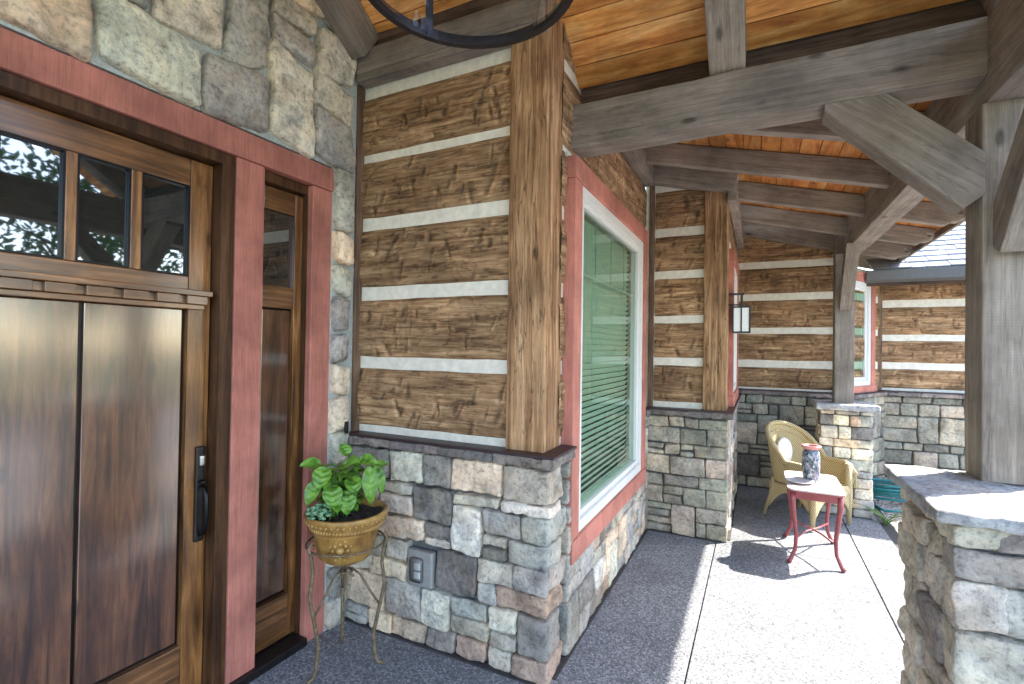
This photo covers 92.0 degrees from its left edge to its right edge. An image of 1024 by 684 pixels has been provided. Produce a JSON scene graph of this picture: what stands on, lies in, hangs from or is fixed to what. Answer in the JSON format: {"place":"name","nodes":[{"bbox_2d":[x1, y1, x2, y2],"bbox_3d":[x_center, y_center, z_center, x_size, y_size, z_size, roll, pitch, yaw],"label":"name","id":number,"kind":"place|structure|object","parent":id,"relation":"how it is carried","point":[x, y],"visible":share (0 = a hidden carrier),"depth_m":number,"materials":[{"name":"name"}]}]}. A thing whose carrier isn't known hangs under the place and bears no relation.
{"place":"outdoors","nodes":[
{"label":"outdoors","id":0,"kind":"place"},
{"bbox_2d":[248,485,905,683],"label":"porch floor","id":1,"kind":"structure","parent":0,"point":[811,613],"depth_m":2.81,"materials":[{"name":"concrete"}]},
{"bbox_2d":[0,0,362,630],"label":"gable stone wall","id":2,"kind":"structure","parent":1,"relation":"on","point":[282,73],"depth_m":2.27,"materials":[{"name":"grey stone"}]},
{"bbox_2d":[0,27,333,683],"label":"door casing","id":3,"kind":"object","parent":2,"relation":"attached to","point":[247,167],"depth_m":2.21,"materials":[{"name":"red wood"}]},
{"bbox_2d":[0,95,212,683],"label":"front door","id":4,"kind":"structure","parent":3,"relation":"attached to","point":[106,294],"depth_m":1.83,"materials":[{"name":"brown wood"}]},
{"bbox_2d":[255,185,302,653],"bbox_3d":[-1.205,0.371,2.507,0.050,2.285,0.302,0,-1,27],"label":"sidelight","id":5,"kind":"object","parent":3,"relation":"attached to","point":[278,433],"visible":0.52,"depth_m":2.51,"materials":[{"name":"brown wood"}]},
{"bbox_2d":[344,421,348,433],"bbox_3d":[-0.921,0.476,2.748,0.016,0.068,0.022,0,-1,27],"label":"doorbell","id":6,"kind":"object","parent":2,"relation":"attached to","point":[346,426],"visible":1,"depth_m":2.74,"materials":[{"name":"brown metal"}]},
{"bbox_2d":[305,530,388,683],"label":"plant stand","id":7,"kind":"object","parent":1,"relation":"on","point":[342,572],"visible":0.82,"depth_m":2.39,"materials":[{"name":"metal"}]},
{"bbox_2d":[303,497,387,565],"bbox_3d":[-0.806,0.948,2.407,0.392,0.270,0.392,0,-1,27],"label":"flower pot","id":8,"kind":"object","parent":7,"relation":"on","point":[352,532],"visible":0.75,"depth_m":2.29,"materials":[{"name":"ceramic"}]},
{"bbox_2d":[305,503,332,519],"bbox_3d":[-0.891,0.791,2.292,0.120,0.083,0.099,1,-1,-19],"label":"sedum plant","id":9,"kind":"object","parent":8,"relation":"on","point":[316,510],"visible":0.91,"depth_m":2.27,"materials":[{"name":"green plant"}]},
{"bbox_2d":[299,443,388,521],"bbox_3d":[-0.809,0.682,2.402,0.357,0.356,0.324,1,-1,9],"label":"basil plant","id":10,"kind":"object","parent":8,"relation":"on","point":[341,490],"visible":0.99,"depth_m":2.34,"materials":[{"name":"green plant"}]},
{"bbox_2d":[344,430,566,683],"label":"entry stone wall","id":11,"kind":"structure","parent":1,"relation":"on","point":[486,523],"depth_m":2.44,"materials":[{"name":"grey stone"}]},
{"bbox_2d":[407,546,435,588],"bbox_3d":[-0.478,1.180,2.577,0.160,0.184,0.069,0,-1,27],"label":"outlet box","id":12,"kind":"object","parent":11,"relation":"attached to","point":[421,567],"visible":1,"depth_m":2.56,"materials":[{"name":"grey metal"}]},
{"bbox_2d":[350,0,563,452],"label":"entry log wall","id":13,"kind":"structure","parent":11,"relation":"on","point":[457,261],"depth_m":2.56,"materials":[{"name":"brown wood"}]},
{"bbox_2d":[357,0,547,88],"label":"wall top beam","id":14,"kind":"structure","parent":13,"relation":"on","point":[395,54],"depth_m":2.58,"materials":[{"name":"grey wood"}]},
{"bbox_2d":[547,407,651,679],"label":"stone wall","id":15,"kind":"structure","parent":1,"relation":"on","point":[593,573],"depth_m":2.85,"materials":[{"name":"grey stone"}]},
{"bbox_2d":[558,23,646,444],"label":"log wall","id":16,"kind":"structure","parent":15,"relation":"on","point":[616,175],"depth_m":2.67,"materials":[{"name":"brown wood"}]},
{"bbox_2d":[561,155,647,564],"bbox_3d":[0.532,0.101,3.438,0.441,2.100,1.830,0,-1,27],"label":"picture window","id":17,"kind":"structure","parent":16,"relation":"attached to","point":[605,352],"depth_m":3.32,"materials":[{"name":"green glass"}]},
{"bbox_2d":[646,406,733,542],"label":"return stone wall","id":18,"kind":"structure","parent":1,"relation":"on","point":[687,469],"depth_m":4.13,"materials":[{"name":"grey stone"}]},
{"bbox_2d":[645,186,728,410],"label":"return log wall","id":19,"kind":"structure","parent":18,"relation":"on","point":[687,303],"depth_m":4.21,"materials":[{"name":"brown wood"}]},
{"bbox_2d":[723,394,740,540],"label":"side stone wall","id":20,"kind":"structure","parent":1,"relation":"on","point":[732,475],"depth_m":4.60,"materials":[{"name":"grey stone"}]},
{"bbox_2d":[727,211,736,394],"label":"side log wall","id":21,"kind":"structure","parent":20,"relation":"on","point":[732,242],"depth_m":4.84,"materials":[{"name":"brown wood"}]},
{"bbox_2d":[727,248,738,406],"bbox_3d":[2.127,-0.118,4.921,0.206,1.400,1.180,0,-1,27],"label":"side window","id":22,"kind":"structure","parent":21,"relation":"attached to","point":[733,389],"depth_m":4.37,"materials":[{"name":"red plastic"}]},
{"bbox_2d":[728,293,750,332],"bbox_3d":[1.945,-0.273,4.255,0.197,0.392,0.140,0,-1,27],"label":"wall lantern","id":23,"kind":"object","parent":21,"relation":"attached to","point":[741,318],"depth_m":4.19,"materials":[{"name":"white glass"}]},
{"bbox_2d":[737,388,831,488],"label":"back stone wall","id":24,"kind":"structure","parent":1,"relation":"on","point":[759,410],"depth_m":5.65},
{"bbox_2d":[736,237,833,391],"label":"back log wall","id":25,"kind":"structure","parent":24,"relation":"on","point":[786,289],"depth_m":5.60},
{"bbox_2d":[762,420,858,530],"bbox_3d":[2.723,1.205,4.610,0.596,0.870,0.632,1,-1,-23],"label":"wicker armchair","id":26,"kind":"object","parent":1,"relation":"on","point":[786,439],"visible":0.66,"depth_m":4.62,"materials":[{"name":"beige wicker"}]},
{"bbox_2d":[783,471,846,572],"bbox_3d":[2.327,1.360,3.831,0.374,0.556,0.640,0,-1,27],"label":"side table","id":27,"kind":"object","parent":1,"relation":"on","point":[828,489],"visible":0.93,"depth_m":3.64,"materials":[{"name":"red paint"}]},
{"bbox_2d":[784,476,813,483],"bbox_3d":[2.206,1.067,3.796,0.200,0.021,0.200,0,-1,27],"label":"plate","id":28,"kind":"object","parent":27,"relation":"on","point":[797,480],"visible":1,"depth_m":3.83,"materials":[{"name":"white ceramic"}]},
{"bbox_2d":[801,444,821,482],"bbox_3d":[2.328,0.943,3.849,0.140,0.276,0.140,0,-1,27],"label":"vase","id":29,"kind":"object","parent":27,"relation":"on","point":[811,459],"visible":0.91,"depth_m":3.80,"materials":[{"name":"paint"}]},
{"bbox_2d":[811,399,880,518],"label":"pier","id":30,"kind":"structure","parent":1,"relation":"on","point":[845,431],"depth_m":4.69,"materials":[{"name":"stone"}]},
{"bbox_2d":[832,243,860,403],"bbox_3d":[3.163,-0.140,4.663,0.164,1.473,0.640,0,-1,27],"label":"post","id":31,"kind":"object","parent":30,"relation":"on","point":[845,266],"visible":0.99,"depth_m":4.79,"materials":[{"name":"grey wood"}]},
{"bbox_2d":[834,0,1023,254],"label":"long beam","id":32,"kind":"structure","parent":31,"relation":"on","point":[892,204],"depth_m":2.10,"materials":[{"name":"grey wood"}]},
{"bbox_2d":[315,0,1000,103],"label":"entry canopy","id":33,"kind":"object","parent":32,"relation":"on","point":[621,47],"visible":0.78,"depth_m":2.37,"materials":[{"name":"orange wood"}]},
{"bbox_2d":[368,0,572,48],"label":"ring chandelier","id":34,"kind":"object","parent":33,"relation":"hanging from","point":[427,31],"visible":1,"depth_m":1.26,"materials":[{"name":"brown metal"}]},
{"bbox_2d":[621,100,965,268],"bbox_3d":[2.578,-1.267,4.551,2.382,0.788,5.000,0,-1,27],"label":"walkway canopy","id":35,"kind":"object","parent":32,"relation":"on","point":[808,183],"visible":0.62,"depth_m":3.94,"materials":[{"name":"orange wood"}]},
{"bbox_2d":[854,390,887,486],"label":"bay stone wall","id":36,"kind":"structure","parent":1,"relation":"on","point":[877,399],"depth_m":5.68,"materials":[{"name":"grey stone"}]},
{"bbox_2d":[854,268,879,387],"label":"bay log wall","id":37,"kind":"structure","parent":36,"relation":"on","point":[859,338],"depth_m":5.53,"materials":[{"name":"brown wood"}]},
{"bbox_2d":[854,271,876,392],"bbox_3d":[3.776,-0.091,5.548,0.780,1.350,0.286,1,-1,-35],"label":"bay window","id":38,"kind":"structure","parent":37,"relation":"attached to","point":[865,382],"depth_m":5.57,"materials":[{"name":"white plastic"}]},
{"bbox_2d":[883,464,1023,683],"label":"pier","id":39,"kind":"structure","parent":1,"relation":"on","point":[960,620],"depth_m":1.57,"materials":[{"name":"stone"}]},
{"bbox_2d":[964,97,1023,485],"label":"post","id":40,"kind":"object","parent":39,"relation":"on","point":[994,348],"visible":0.96,"depth_m":1.88,"materials":[{"name":"grey wood"}]},
{"bbox_2d":[570,16,988,215],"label":"cross beam","id":41,"kind":"structure","parent":40,"relation":"attached to","point":[859,97],"depth_m":2.08,"materials":[{"name":"grey wood"}]},
{"bbox_2d":[684,501,903,683],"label":"floor slab base","id":42,"kind":"object","parent":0,"point":[890,531],"depth_m":4.24,"materials":[{"name":"grey concrete"}]},
{"bbox_2d":[873,487,904,532],"bbox_3d":[4.491,1.699,3.873,2.600,0.001,5.000,0,-1,27],"label":"gravel strip","id":43,"kind":"object","parent":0,"point":[888,505],"visible":0.03,"depth_m":5.13,"materials":[{"name":"grey gravel"}]},
{"bbox_2d":[858,503,901,524],"bbox_3d":[3.371,1.593,4.518,0.292,0.196,0.490,1,-1,-24],"label":"grass tuft","id":44,"kind":"object","parent":43,"relation":"on","point":[888,522],"visible":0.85,"depth_m":4.52,"materials":[{"name":"green plant"}]},
{"bbox_2d":[872,478,905,512],"bbox_3d":[4.027,1.595,5.170,0.614,0.192,0.823,0,-1,27],"label":"garden hose","id":45,"kind":"object","parent":43,"relation":"on","point":[887,491],"visible":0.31,"depth_m":5.18,"materials":[{"name":"teal rubber"}]},
{"bbox_2d":[881,390,964,485],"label":"wing stone wall","id":46,"kind":"structure","parent":43,"relation":"on","point":[924,429],"depth_m":5.62,"materials":[{"name":"grey stone"}]},
{"bbox_2d":[877,283,964,392],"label":"wing log wall","id":47,"kind":"structure","parent":46,"relation":"on","point":[921,332],"depth_m":5.68,"materials":[{"name":"brown wood"}]},
{"bbox_2d":[865,221,965,285],"bbox_3d":[5.338,-1.554,6.409,1.800,1.923,3.059,0,-1,27],"label":"wing roofing","id":48,"kind":"object","parent":47,"relation":"on","point":[941,260],"visible":0.12,"depth_m":5.38,"materials":[{"name":"grey"}]}
]}

